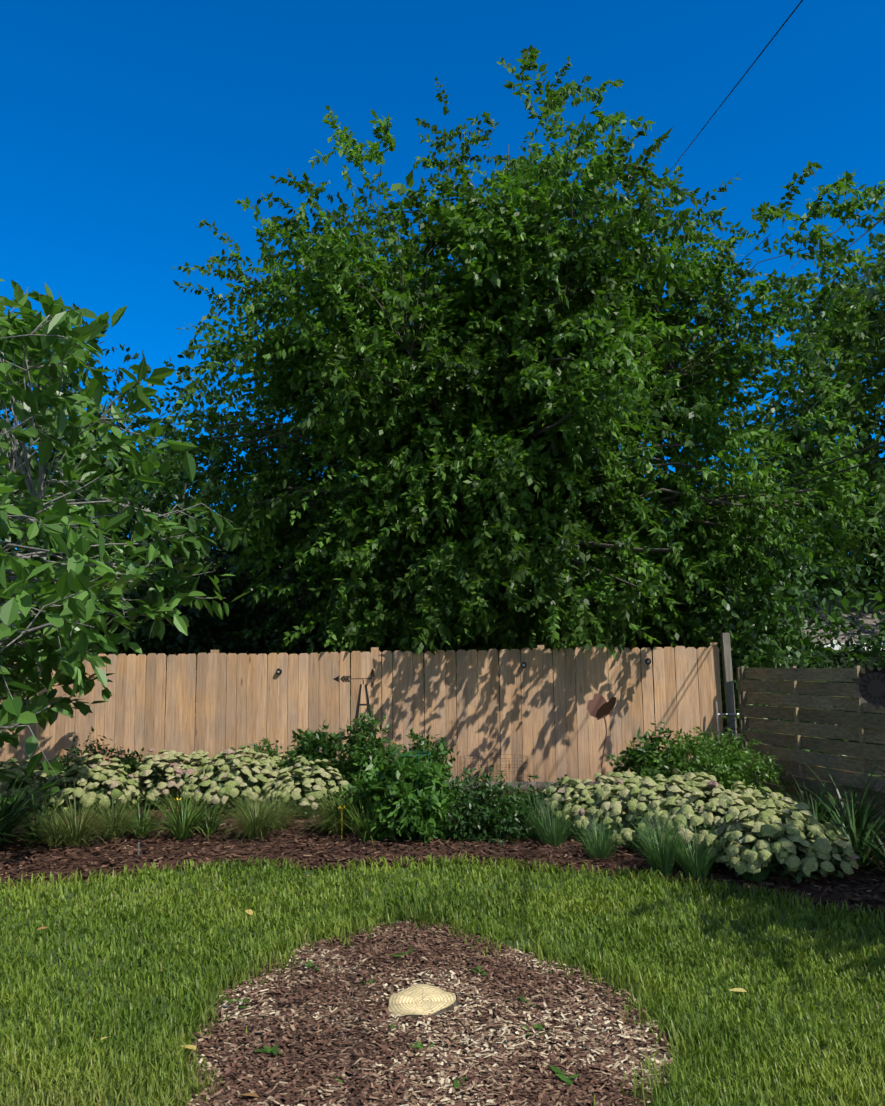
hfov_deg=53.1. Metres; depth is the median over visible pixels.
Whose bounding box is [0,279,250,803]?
magnolia
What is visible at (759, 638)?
tree
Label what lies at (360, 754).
obelisk vine foliage
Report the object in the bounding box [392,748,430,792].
tomato cage
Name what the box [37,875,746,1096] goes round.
fallen leaves
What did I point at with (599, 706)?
butterfly stake
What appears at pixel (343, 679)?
garden windmill
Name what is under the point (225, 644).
hedge foliage
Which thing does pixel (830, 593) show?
tree
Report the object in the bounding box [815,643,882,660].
neighbour garage trim
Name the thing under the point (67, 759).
shrub
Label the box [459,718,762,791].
wire hoops and cages
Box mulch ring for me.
[191,925,667,1105]
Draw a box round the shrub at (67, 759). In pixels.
[46,727,115,802]
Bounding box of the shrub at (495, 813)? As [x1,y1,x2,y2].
[436,765,540,845]
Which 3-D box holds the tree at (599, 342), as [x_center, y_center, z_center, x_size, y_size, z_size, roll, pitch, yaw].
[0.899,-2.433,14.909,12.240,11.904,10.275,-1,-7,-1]
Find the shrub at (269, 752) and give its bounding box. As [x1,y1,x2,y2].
[239,737,288,776]
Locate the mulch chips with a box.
[0,797,884,1105]
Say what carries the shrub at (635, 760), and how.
on the ground at (520, 944)
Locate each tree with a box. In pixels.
[0,303,219,594]
[0,341,352,745]
[115,44,884,753]
[119,405,392,654]
[575,465,884,744]
[701,390,884,590]
[718,192,884,619]
[800,484,884,590]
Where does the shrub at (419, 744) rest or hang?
on the ground at (520, 944)
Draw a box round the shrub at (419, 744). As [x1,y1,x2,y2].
[394,727,466,792]
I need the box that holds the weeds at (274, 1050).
[225,948,579,1090]
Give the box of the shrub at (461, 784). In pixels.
[441,767,474,815]
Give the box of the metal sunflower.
[851,666,884,771]
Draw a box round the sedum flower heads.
[0,745,859,876]
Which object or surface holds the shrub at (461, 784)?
on the ground at (520, 944)
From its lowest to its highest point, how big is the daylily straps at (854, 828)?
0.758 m
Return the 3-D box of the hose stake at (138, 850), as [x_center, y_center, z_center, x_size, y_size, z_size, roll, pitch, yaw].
[-2.449,2.551,7.511,0.319,0.175,0.036,-2,-7,11]
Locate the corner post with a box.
[720,633,737,768]
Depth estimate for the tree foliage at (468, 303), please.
13.19 m
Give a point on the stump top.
(421, 999)
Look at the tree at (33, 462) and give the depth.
19.78 m
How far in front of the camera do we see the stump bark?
4.00 m
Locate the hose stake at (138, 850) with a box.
[137,842,139,857]
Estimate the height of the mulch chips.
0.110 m
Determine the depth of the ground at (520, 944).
5.01 m
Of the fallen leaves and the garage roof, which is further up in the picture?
the garage roof
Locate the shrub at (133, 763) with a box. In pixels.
[107,739,158,798]
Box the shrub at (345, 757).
[299,749,359,808]
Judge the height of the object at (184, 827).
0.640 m
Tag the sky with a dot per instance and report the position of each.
(126, 126)
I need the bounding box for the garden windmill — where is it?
[333,669,378,766]
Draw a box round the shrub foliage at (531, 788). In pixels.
[503,773,573,837]
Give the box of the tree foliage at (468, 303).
[297,169,707,755]
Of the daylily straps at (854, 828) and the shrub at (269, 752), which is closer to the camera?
the daylily straps at (854, 828)
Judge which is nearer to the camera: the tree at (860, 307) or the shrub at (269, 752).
the shrub at (269, 752)
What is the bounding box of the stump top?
[388,984,455,1016]
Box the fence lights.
[276,658,650,674]
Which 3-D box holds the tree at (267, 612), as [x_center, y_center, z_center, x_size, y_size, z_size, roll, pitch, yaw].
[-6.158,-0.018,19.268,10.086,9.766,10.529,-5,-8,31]
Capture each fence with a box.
[0,642,723,781]
[737,666,884,823]
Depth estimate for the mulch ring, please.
4.00 m
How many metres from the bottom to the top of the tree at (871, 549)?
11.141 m
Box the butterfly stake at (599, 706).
[587,693,616,782]
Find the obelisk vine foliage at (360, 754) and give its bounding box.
[329,704,403,801]
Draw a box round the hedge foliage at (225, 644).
[0,499,884,758]
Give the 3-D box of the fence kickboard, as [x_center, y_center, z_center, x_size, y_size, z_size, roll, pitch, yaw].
[-3.567,3.141,11.909,14.396,0.130,0.025,-1,-7,6]
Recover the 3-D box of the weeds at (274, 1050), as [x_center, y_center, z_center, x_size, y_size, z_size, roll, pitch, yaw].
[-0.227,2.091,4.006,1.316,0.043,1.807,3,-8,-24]
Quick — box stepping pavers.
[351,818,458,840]
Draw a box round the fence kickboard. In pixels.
[161,781,614,788]
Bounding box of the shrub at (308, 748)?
[275,720,346,794]
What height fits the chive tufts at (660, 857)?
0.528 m
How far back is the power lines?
10.82 m
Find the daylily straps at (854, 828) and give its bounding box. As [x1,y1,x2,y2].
[0,761,884,875]
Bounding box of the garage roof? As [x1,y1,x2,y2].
[754,591,884,642]
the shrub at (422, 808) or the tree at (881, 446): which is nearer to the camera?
the shrub at (422, 808)
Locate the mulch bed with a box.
[0,761,884,921]
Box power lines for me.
[652,0,884,489]
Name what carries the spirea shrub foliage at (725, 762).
on the ground at (520, 944)
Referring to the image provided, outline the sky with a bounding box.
[0,0,884,596]
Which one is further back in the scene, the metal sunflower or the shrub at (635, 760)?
the shrub at (635, 760)
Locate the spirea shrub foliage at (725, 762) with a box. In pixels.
[632,725,795,794]
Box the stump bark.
[387,983,459,1022]
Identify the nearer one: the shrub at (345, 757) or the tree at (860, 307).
the shrub at (345, 757)
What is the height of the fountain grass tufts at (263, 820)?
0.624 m
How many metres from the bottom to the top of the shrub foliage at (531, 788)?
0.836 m
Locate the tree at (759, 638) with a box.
[607,537,884,778]
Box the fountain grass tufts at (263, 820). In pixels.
[9,775,396,850]
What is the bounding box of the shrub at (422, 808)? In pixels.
[333,742,466,842]
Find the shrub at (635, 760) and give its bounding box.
[605,721,711,784]
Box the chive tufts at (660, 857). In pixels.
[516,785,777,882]
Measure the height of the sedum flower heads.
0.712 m
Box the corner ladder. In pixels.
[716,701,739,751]
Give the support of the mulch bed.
on the ground at (520, 944)
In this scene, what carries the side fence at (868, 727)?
on the mulch bed
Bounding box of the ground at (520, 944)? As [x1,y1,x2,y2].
[0,708,884,1105]
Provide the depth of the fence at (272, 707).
11.75 m

